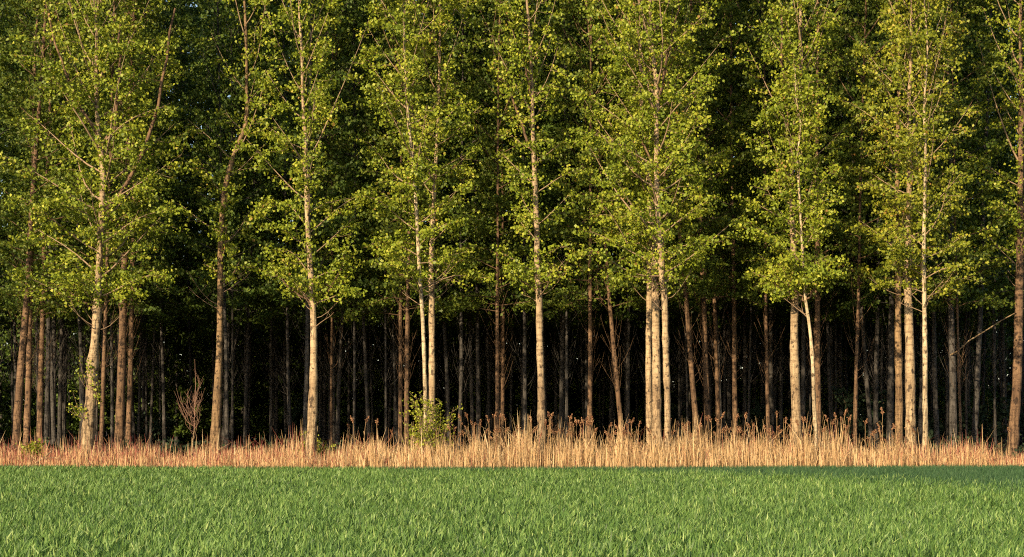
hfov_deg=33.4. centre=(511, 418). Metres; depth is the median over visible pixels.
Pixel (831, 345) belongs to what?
poplar tree
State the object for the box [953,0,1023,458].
poplar tree
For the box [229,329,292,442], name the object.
poplar tree
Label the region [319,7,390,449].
poplar tree
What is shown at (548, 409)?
undergrowth bush
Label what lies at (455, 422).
undergrowth bush
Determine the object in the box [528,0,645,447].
poplar tree
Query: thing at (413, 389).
poplar tree
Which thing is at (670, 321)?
poplar tree
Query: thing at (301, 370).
poplar tree
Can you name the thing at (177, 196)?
poplar tree
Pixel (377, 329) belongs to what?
poplar tree
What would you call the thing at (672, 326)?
poplar tree
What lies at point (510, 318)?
poplar tree
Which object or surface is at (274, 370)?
poplar tree
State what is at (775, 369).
poplar tree
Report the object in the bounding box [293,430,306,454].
leafy plant
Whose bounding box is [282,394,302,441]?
undergrowth bush
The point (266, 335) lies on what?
poplar tree
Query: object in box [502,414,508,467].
reed
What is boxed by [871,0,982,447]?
poplar tree
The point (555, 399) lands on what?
poplar tree
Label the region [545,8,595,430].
poplar tree
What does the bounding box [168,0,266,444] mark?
poplar tree
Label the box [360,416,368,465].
reed
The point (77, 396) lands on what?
poplar tree
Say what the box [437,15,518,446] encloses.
poplar tree
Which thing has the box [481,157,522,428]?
poplar tree
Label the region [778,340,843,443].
poplar tree
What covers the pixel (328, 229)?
poplar tree
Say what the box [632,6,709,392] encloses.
poplar tree
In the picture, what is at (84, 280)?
poplar tree
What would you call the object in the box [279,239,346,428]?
poplar tree
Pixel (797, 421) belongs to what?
reed
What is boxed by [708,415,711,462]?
reed
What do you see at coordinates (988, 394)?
poplar tree
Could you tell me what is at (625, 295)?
poplar tree
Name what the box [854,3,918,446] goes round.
poplar tree
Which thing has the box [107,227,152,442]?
poplar tree
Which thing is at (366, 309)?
poplar tree
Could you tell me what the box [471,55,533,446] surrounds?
poplar tree
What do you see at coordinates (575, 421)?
reed
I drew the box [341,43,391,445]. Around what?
poplar tree
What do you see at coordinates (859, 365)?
poplar tree
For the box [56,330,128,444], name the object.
poplar tree
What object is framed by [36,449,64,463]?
fallen branch
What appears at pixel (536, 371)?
poplar tree
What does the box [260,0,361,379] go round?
poplar tree
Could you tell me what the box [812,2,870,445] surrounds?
poplar tree
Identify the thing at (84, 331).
poplar tree
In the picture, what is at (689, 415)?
poplar tree
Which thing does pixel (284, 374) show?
poplar tree
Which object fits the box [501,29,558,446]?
poplar tree
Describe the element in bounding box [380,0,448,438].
poplar tree
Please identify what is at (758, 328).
poplar tree
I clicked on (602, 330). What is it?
poplar tree
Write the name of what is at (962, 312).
poplar tree
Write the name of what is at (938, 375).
poplar tree
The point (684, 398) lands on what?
poplar tree
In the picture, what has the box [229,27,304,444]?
poplar tree
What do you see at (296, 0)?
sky
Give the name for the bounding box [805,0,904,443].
poplar tree
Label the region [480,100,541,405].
poplar tree
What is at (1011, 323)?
poplar tree
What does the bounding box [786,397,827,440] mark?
undergrowth bush
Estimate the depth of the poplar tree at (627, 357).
76.29 m
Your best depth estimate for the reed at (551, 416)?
60.91 m
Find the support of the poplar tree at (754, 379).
on the woodland floor
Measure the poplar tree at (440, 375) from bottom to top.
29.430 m
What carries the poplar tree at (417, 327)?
on the woodland floor
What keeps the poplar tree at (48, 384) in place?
on the woodland floor
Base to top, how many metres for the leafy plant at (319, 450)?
1.165 m
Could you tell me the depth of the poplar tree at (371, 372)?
90.17 m
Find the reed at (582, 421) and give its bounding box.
[581,417,585,464]
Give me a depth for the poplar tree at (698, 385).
106.37 m
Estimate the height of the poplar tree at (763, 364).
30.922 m
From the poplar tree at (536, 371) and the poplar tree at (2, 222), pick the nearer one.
the poplar tree at (2, 222)
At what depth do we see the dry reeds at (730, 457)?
60.16 m
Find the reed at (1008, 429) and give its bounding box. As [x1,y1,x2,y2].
[1007,427,1009,457]
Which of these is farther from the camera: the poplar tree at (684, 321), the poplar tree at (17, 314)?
the poplar tree at (17, 314)
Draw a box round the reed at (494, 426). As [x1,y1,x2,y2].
[492,412,497,453]
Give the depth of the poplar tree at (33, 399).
111.84 m
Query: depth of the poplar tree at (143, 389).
99.93 m
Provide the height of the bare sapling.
3.951 m
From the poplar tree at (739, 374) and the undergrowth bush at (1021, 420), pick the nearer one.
the undergrowth bush at (1021, 420)
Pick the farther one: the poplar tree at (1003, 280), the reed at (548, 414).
the poplar tree at (1003, 280)
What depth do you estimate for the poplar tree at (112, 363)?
77.27 m
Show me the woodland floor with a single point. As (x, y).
(181, 444)
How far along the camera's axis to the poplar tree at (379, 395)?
106.19 m
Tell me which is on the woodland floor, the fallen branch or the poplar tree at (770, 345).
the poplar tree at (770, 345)
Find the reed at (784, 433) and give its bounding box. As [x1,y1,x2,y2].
[776,417,787,451]
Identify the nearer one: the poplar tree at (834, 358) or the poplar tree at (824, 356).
the poplar tree at (834, 358)
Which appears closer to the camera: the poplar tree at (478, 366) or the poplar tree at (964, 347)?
the poplar tree at (478, 366)
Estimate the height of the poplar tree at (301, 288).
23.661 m
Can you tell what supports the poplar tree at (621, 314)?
on the woodland floor
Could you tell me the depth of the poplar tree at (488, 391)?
83.94 m
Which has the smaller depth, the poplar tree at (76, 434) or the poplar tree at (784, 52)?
the poplar tree at (784, 52)
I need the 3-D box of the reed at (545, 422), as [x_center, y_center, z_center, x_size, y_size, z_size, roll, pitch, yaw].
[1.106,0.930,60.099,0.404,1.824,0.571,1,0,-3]
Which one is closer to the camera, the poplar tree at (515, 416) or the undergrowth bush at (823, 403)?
the undergrowth bush at (823, 403)
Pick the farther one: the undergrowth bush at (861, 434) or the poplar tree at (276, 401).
the poplar tree at (276, 401)
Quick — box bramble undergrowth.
[1,433,1023,462]
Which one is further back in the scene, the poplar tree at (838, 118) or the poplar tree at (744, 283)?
the poplar tree at (838, 118)
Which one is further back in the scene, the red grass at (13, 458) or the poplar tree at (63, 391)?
the poplar tree at (63, 391)
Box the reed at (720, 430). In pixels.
[718,412,724,460]
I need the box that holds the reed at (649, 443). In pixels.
[647,430,652,466]
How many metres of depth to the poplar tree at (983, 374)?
94.00 m
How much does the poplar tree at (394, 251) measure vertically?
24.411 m
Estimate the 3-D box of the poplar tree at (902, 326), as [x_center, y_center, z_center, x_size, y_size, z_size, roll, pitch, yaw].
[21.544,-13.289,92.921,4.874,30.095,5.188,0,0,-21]
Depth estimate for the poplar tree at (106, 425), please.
113.29 m
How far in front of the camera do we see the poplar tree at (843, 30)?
65.82 m
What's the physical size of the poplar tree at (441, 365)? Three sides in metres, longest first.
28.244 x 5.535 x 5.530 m
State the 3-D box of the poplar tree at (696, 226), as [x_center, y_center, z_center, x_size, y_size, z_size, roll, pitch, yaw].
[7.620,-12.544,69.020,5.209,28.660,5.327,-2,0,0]
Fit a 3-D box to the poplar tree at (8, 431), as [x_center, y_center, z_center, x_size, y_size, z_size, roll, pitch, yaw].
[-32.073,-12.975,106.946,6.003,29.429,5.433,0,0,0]
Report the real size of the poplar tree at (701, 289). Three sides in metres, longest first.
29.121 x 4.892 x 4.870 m
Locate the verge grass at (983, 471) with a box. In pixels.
[4,463,1023,493]
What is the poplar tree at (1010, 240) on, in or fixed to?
on the woodland floor
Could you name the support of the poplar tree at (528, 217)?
on the woodland floor
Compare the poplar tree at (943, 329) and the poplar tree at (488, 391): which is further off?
the poplar tree at (943, 329)
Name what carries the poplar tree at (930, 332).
on the woodland floor
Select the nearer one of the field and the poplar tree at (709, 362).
the field
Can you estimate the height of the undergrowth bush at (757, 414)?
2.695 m
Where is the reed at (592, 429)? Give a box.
[590,415,594,450]
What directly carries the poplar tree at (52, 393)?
on the woodland floor
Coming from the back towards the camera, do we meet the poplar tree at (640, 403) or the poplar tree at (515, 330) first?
the poplar tree at (640, 403)
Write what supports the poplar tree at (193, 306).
on the woodland floor
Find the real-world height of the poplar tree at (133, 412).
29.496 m
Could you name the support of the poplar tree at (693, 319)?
on the woodland floor
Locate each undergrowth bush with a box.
[134,410,180,446]
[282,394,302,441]
[350,402,382,441]
[451,403,470,447]
[520,402,558,443]
[661,394,692,441]
[711,408,732,438]
[731,398,775,445]
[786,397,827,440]
[807,418,872,446]
[831,386,886,447]
[858,404,894,440]
[903,415,944,448]
[928,406,958,442]
[957,397,1009,451]
[992,399,1023,435]
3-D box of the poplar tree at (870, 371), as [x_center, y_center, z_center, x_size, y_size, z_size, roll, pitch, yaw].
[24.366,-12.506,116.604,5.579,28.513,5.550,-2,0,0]
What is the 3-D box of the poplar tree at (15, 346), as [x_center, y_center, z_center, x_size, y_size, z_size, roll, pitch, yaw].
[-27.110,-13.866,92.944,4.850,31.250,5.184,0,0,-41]
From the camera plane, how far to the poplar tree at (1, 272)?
79.40 m
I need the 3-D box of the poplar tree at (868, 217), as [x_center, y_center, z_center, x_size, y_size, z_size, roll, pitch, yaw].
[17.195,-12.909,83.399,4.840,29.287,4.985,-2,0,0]
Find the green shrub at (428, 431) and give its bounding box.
[399,388,462,460]
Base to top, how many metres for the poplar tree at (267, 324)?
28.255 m
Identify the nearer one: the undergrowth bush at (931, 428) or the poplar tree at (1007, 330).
the undergrowth bush at (931, 428)
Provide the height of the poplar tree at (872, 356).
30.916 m
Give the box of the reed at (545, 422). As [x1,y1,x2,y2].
[543,419,547,463]
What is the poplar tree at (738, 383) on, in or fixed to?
on the woodland floor
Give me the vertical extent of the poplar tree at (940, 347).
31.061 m
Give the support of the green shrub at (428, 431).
on the woodland floor
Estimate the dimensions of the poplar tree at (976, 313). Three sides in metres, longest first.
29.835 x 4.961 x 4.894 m
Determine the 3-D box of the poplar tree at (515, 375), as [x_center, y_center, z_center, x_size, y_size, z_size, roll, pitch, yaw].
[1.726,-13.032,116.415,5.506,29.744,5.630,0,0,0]
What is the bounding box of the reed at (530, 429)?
[528,415,531,455]
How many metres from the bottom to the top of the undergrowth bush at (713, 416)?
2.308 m
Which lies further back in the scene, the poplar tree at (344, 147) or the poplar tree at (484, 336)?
the poplar tree at (484, 336)
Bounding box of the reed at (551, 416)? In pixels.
[547,412,553,448]
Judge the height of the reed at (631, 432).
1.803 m
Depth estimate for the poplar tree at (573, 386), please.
106.03 m
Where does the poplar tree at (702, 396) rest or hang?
on the woodland floor
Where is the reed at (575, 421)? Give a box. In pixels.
[574,417,578,449]
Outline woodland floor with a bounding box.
[0,432,1023,470]
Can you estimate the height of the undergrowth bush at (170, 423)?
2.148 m
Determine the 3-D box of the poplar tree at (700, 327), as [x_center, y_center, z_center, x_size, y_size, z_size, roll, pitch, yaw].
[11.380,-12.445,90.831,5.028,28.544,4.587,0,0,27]
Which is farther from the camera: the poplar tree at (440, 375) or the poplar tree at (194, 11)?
the poplar tree at (440, 375)
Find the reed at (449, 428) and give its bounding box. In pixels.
[447,424,453,464]
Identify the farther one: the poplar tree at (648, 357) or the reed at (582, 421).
the poplar tree at (648, 357)
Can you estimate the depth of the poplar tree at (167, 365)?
115.79 m
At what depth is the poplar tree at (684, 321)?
76.51 m
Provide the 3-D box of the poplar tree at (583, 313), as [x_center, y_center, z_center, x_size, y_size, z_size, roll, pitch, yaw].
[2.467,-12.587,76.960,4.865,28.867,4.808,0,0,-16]
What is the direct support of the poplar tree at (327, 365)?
on the woodland floor
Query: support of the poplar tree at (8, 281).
on the woodland floor
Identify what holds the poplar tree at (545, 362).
on the woodland floor
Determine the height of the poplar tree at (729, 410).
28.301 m
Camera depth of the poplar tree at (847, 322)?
83.19 m
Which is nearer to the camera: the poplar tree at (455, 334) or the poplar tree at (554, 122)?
the poplar tree at (554, 122)
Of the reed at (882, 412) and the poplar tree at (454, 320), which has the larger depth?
the poplar tree at (454, 320)
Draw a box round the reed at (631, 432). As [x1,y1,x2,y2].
[628,419,633,448]
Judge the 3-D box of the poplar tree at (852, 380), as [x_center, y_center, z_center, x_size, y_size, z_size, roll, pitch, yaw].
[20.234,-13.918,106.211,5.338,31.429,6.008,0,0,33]
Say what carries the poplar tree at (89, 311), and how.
on the woodland floor
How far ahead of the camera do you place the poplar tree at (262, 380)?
112.28 m
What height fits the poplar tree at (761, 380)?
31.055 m
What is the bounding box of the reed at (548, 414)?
[547,411,551,447]
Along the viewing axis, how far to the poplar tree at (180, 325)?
102.58 m
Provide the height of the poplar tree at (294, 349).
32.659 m
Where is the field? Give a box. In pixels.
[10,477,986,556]
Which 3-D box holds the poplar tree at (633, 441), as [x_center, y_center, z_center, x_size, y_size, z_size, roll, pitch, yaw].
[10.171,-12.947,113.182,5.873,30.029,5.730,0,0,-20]
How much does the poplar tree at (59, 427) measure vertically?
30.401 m
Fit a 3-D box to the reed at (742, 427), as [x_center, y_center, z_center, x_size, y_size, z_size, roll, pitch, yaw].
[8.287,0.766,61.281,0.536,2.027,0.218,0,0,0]
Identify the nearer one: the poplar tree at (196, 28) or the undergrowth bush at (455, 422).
the poplar tree at (196, 28)
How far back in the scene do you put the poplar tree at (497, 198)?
69.91 m
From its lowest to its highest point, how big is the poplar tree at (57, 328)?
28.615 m
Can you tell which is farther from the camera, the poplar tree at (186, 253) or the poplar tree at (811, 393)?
the poplar tree at (811, 393)
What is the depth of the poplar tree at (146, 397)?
96.65 m
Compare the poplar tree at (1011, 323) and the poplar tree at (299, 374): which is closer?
the poplar tree at (1011, 323)
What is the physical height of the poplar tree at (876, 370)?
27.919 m
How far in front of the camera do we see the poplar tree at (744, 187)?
73.87 m
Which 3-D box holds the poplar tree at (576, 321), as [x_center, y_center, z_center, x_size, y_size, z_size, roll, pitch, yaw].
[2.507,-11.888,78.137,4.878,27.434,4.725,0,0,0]
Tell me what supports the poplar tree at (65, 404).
on the woodland floor
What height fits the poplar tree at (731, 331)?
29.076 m
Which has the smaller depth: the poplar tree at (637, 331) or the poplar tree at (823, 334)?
the poplar tree at (637, 331)
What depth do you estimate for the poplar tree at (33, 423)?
108.56 m
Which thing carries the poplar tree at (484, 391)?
on the woodland floor
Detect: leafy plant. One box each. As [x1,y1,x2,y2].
[15,438,45,461]
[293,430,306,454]
[317,434,336,457]
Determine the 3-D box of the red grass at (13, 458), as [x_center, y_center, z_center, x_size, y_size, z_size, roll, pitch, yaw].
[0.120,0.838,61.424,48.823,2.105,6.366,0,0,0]
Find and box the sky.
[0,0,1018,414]
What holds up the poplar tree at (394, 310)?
on the woodland floor
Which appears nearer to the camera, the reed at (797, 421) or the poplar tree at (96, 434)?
the reed at (797, 421)
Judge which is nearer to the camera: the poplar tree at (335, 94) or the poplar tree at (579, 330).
the poplar tree at (335, 94)
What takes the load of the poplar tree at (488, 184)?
on the woodland floor
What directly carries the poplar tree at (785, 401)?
on the woodland floor
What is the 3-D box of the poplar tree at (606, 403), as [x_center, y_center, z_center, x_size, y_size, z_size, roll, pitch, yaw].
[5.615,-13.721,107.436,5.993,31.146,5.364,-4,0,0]
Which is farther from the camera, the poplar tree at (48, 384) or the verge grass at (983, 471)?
the poplar tree at (48, 384)
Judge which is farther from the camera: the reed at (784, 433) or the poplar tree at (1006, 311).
the poplar tree at (1006, 311)
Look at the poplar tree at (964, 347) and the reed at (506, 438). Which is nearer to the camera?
the reed at (506, 438)
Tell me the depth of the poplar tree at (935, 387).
71.92 m
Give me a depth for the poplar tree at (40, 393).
70.95 m
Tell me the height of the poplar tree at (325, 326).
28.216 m
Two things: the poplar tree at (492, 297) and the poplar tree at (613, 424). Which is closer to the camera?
the poplar tree at (492, 297)
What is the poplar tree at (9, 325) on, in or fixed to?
on the woodland floor
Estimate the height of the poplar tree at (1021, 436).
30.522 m
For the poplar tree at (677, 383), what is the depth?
115.12 m
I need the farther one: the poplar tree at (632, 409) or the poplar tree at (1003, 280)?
the poplar tree at (632, 409)
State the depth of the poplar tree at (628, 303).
68.93 m
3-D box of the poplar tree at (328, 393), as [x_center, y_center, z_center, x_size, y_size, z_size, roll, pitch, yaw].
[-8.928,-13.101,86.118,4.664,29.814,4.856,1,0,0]
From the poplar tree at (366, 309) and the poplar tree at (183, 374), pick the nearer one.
the poplar tree at (366, 309)
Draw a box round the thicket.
[1,265,1023,443]
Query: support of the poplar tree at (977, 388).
on the woodland floor
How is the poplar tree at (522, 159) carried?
on the woodland floor
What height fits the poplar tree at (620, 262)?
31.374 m
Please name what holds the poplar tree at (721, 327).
on the woodland floor
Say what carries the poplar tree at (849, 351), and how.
on the woodland floor
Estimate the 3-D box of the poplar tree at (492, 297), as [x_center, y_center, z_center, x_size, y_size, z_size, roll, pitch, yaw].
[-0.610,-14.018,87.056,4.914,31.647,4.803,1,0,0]
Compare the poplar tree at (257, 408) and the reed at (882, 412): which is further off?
the poplar tree at (257, 408)
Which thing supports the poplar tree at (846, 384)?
on the woodland floor
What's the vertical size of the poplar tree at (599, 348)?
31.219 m
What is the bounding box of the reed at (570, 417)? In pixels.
[566,414,572,466]
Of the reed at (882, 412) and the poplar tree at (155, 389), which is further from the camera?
the poplar tree at (155, 389)
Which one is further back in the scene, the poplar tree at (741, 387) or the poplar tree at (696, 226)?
the poplar tree at (741, 387)
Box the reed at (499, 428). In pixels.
[498,427,501,458]
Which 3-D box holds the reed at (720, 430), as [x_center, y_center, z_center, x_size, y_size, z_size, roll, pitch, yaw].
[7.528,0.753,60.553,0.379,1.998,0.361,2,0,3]
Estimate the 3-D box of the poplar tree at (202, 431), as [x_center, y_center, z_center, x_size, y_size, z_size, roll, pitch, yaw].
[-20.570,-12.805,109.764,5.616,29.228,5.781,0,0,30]
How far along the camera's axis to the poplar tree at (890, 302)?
71.80 m
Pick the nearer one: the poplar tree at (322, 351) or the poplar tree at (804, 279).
the poplar tree at (804, 279)
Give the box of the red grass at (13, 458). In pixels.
[0,417,1023,468]
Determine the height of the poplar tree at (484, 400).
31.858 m
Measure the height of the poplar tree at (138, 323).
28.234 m
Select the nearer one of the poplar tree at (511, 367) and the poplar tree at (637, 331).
the poplar tree at (511, 367)
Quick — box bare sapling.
[176,373,204,459]
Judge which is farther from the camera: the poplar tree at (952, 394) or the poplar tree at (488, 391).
the poplar tree at (488, 391)
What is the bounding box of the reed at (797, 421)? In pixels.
[795,419,798,464]
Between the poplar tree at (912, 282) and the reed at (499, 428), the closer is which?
the reed at (499, 428)
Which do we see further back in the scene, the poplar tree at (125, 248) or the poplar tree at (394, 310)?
the poplar tree at (394, 310)
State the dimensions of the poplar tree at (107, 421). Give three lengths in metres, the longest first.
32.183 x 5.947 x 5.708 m
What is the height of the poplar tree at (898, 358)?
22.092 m
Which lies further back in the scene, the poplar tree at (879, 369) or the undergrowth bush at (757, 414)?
the poplar tree at (879, 369)
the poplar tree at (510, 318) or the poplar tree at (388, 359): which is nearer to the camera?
the poplar tree at (510, 318)
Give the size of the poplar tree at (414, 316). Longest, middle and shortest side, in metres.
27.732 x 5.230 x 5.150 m
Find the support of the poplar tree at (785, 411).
on the woodland floor
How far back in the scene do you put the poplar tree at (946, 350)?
79.91 m
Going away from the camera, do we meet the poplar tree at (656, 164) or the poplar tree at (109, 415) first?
the poplar tree at (656, 164)
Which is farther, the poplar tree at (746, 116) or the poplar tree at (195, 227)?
the poplar tree at (195, 227)
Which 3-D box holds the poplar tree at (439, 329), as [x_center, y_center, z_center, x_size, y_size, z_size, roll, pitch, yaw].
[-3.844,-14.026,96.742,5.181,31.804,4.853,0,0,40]
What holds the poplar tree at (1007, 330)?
on the woodland floor
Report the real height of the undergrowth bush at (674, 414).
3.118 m
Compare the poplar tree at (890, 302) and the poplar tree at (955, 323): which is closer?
the poplar tree at (890, 302)
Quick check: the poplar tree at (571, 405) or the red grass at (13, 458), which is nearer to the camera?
the red grass at (13, 458)
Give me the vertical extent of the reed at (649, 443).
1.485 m
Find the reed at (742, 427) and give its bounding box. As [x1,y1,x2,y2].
[738,412,748,442]
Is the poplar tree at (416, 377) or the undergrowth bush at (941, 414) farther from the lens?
the poplar tree at (416, 377)
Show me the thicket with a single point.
(237, 434)
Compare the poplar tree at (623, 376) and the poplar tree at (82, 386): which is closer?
the poplar tree at (82, 386)
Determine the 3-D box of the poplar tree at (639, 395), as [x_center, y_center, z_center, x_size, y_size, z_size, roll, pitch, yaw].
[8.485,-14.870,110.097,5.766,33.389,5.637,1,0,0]
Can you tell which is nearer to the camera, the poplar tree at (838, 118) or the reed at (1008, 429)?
the reed at (1008, 429)
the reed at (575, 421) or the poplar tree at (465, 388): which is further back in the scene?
the poplar tree at (465, 388)
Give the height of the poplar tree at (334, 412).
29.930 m
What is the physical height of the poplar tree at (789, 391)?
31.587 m
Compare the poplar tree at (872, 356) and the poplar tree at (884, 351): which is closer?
the poplar tree at (872, 356)
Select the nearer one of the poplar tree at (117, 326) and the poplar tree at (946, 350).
the poplar tree at (946, 350)
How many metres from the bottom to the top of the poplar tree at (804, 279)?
14.541 m
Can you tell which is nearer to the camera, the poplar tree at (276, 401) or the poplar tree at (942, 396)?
the poplar tree at (276, 401)
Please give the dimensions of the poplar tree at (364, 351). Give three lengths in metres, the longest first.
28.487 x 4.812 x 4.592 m
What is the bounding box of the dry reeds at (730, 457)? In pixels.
[0,413,1023,468]
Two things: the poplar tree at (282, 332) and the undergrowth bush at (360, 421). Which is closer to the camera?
the poplar tree at (282, 332)
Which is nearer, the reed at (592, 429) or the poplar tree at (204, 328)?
the reed at (592, 429)
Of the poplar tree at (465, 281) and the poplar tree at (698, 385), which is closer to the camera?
the poplar tree at (465, 281)
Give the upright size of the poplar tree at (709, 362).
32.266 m
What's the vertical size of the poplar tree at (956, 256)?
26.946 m
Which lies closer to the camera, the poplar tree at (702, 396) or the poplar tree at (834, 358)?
the poplar tree at (834, 358)
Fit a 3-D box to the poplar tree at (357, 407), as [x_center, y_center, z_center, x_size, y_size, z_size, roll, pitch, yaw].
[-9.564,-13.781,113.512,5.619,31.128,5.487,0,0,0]
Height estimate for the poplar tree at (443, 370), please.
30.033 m
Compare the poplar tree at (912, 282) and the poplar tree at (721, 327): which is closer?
the poplar tree at (912, 282)
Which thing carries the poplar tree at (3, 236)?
on the woodland floor
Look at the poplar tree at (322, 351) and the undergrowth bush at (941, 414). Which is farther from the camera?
the poplar tree at (322, 351)
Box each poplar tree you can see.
[0,0,21,288]
[0,0,42,363]
[0,0,90,448]
[0,0,91,450]
[0,0,97,446]
[0,0,101,451]
[0,0,102,445]
[0,0,207,464]
[0,3,20,382]
[0,3,29,433]
[0,3,44,444]
[0,4,45,399]
[0,4,76,391]
[0,5,71,391]
[0,13,24,324]
[0,14,34,441]
[0,48,58,434]
[0,95,15,283]
[0,191,58,392]
[1,325,78,440]
[3,12,76,443]
[3,302,79,436]
[6,1,103,444]
[11,58,96,450]
[14,0,130,427]
[22,118,115,444]
[24,3,115,447]
[25,126,107,449]
[45,0,174,456]
[49,0,193,454]
[56,37,118,449]
[56,97,76,437]
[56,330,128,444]
[57,0,183,383]
[58,0,166,446]
[66,331,135,443]
[67,328,128,422]
[69,325,128,443]
[71,0,205,451]
[72,12,167,435]
[72,325,113,393]
[73,8,147,446]
[75,25,116,384]
[85,6,150,395]
[94,2,175,445]
[99,326,155,429]
[106,331,174,433]
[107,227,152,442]
[111,0,192,448]
[113,2,191,447]
[114,0,216,446]
[114,23,185,443]
[128,0,216,447]
[133,11,204,437]
[134,0,213,445]
[135,4,199,445]
[135,68,184,446]
[149,7,230,444]
[159,0,216,446]
[163,0,281,460]
[164,0,281,449]
[166,0,236,442]
[168,0,243,403]
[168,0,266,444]
[174,2,284,449]
[178,0,280,452]
[181,0,259,418]
[181,33,258,442]
[193,5,282,450]
[195,7,290,446]
[198,1,298,451]
[202,27,282,444]
[208,321,268,441]
[225,0,302,441]
[226,36,280,447]
[229,0,378,460]
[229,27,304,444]
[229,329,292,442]
[231,25,298,444]
[234,1,314,446]
[237,0,334,448]
[240,5,312,445]
[241,0,328,444]
[241,5,305,446]
[245,0,370,440]
[248,46,304,442]
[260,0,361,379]
[278,69,344,421]
[279,7,368,448]
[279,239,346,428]
[285,2,347,445]
[285,22,357,448]
[286,0,391,452]
[289,4,376,446]
[289,58,360,430]
[289,189,364,444]
[290,0,402,450]
[290,2,357,445]
[290,141,352,435]
[292,3,379,447]
[295,0,406,444]
[297,325,371,443]
[302,0,405,443]
[317,203,393,441]
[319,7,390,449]
[331,0,459,453]
[331,4,397,446]
[336,0,437,449]
[336,0,440,448]
[337,38,390,391]
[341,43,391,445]
[342,29,392,430]
[344,0,466,453]
[348,0,499,457]
[350,0,445,454]
[353,4,415,427]
[356,60,442,445]
[360,134,442,429]
[362,6,455,415]
[365,0,409,447]
[373,0,499,453]
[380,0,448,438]
[380,328,455,442]
[389,0,491,446]
[392,328,441,443]
[393,2,483,409]
[403,1,456,388]
[406,0,518,448]
[412,28,484,444]
[413,327,483,442]
[416,192,495,441]
[417,26,468,441]
[423,6,512,437]
[424,2,501,395]
[425,0,518,442]
[426,329,492,432]
[434,0,558,450]
[435,145,518,436]
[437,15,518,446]
[439,5,522,448]
[440,20,494,449]
[441,151,517,432]
[447,189,508,390]
[448,0,563,451]
[452,330,512,443]
[456,11,530,451]
[464,8,543,439]
[468,0,568,436]
[469,0,576,440]
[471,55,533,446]
[474,0,597,467]
[479,2,556,446]
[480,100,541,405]
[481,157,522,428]
[482,52,569,428]
[495,0,575,445]
[501,0,623,445]
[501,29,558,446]
[505,322,558,427]
[505,328,574,429]
[505,329,579,437]
[506,76,559,385]
[511,1,585,446]
[512,0,611,441]
[514,186,606,439]
[519,0,602,443]
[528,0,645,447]
[530,48,602,431]
[534,0,666,443]
[543,0,632,442]
[545,1,623,390]
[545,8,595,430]
[548,5,609,447]
[550,332,607,443]
[563,0,756,463]
[568,0,732,465]
[568,44,645,439]
[568,300,642,444]
[570,0,660,451]
[570,3,665,448]
[571,29,645,446]
[571,309,645,429]
[574,1,665,429]
[574,6,643,444]
[582,5,623,447]
[588,0,710,449]
[598,0,700,385]
[598,1,641,380]
[598,180,677,445]
[600,22,661,442]
[600,333,638,440]
[613,0,734,440]
[613,27,670,444]
[616,40,680,374]
[616,45,696,444]
[618,322,701,434]
[630,2,738,455]
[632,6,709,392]
[635,2,720,451]
[642,87,721,441]
[644,0,773,445]
[659,1,720,442]
[660,0,772,449]
[660,3,731,445]
[660,312,726,438]
[662,0,769,444]
[670,257,747,431]
[670,345,701,437]
[671,209,752,445]
[672,27,752,394]
[672,324,746,415]
[673,10,754,414]
[675,318,740,445]
[676,0,760,449]
[683,0,789,447]
[691,16,753,417]
[694,0,805,446]
[694,1,780,446]
[697,0,822,448]
[698,10,773,440]
[706,0,789,446]
[712,57,757,432]
[717,10,779,409]
[720,0,815,445]
[730,0,855,461]
[736,4,825,445]
[736,27,776,408]
[737,74,800,436]
[737,329,800,430]
[739,0,824,447]
[740,4,813,435]
[741,330,800,442]
[742,3,800,447]
[744,65,847,466]
[748,0,873,440]
[751,327,826,443]
[752,51,809,443]
[753,0,881,452]
[767,0,858,443]
[772,0,875,440]
[774,1,870,383]
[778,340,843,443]
[783,199,865,442]
[783,333,860,419]
[786,116,837,416]
[795,8,855,405]
[798,8,902,436]
[798,224,834,387]
[798,330,885,436]
[803,0,920,450]
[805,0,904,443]
[808,81,860,445]
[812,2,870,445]
[812,116,883,444]
[820,126,885,441]
[822,1,890,443]
[825,1,936,449]
[827,0,936,452]
[829,0,945,445]
[833,169,918,436]
[834,12,889,447]
[837,0,990,453]
[841,0,955,450]
[842,320,885,444]
[842,322,894,412]
[844,11,894,400]
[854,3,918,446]
[854,5,944,450]
[865,335,940,443]
[866,8,929,369]
[867,0,988,454]
[869,24,943,379]
[870,34,955,413]
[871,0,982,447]
[871,1,985,455]
[874,171,940,381]
[878,0,1019,443]
[878,156,972,444]
[884,264,962,420]
[890,0,1023,447]
[894,315,975,415]
[902,0,985,447]
[916,68,945,446]
[917,6,1004,444]
[919,0,1023,453]
[927,200,979,396]
[928,12,1005,442]
[929,0,1023,453]
[929,326,992,439]
[929,326,1012,430]
[932,0,1017,443]
[936,15,987,438]
[937,11,1010,412]
[943,3,1023,425]
[947,29,1007,448]
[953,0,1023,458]
[953,1,1023,450]
[955,2,1023,449]
[955,7,1014,446]
[957,3,1023,451]
[984,0,1023,376]
[986,12,1023,393]
[1006,20,1023,445]
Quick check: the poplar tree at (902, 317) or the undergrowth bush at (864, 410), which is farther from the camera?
the poplar tree at (902, 317)
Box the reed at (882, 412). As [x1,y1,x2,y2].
[880,407,883,464]
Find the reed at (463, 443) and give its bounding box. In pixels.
[461,430,465,459]
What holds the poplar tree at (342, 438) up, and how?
on the woodland floor
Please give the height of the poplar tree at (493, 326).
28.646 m
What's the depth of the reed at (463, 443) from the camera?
60.62 m
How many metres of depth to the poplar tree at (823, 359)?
114.37 m
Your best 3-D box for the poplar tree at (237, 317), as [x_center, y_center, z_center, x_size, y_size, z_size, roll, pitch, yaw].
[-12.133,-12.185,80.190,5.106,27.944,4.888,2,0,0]
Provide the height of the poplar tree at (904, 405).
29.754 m

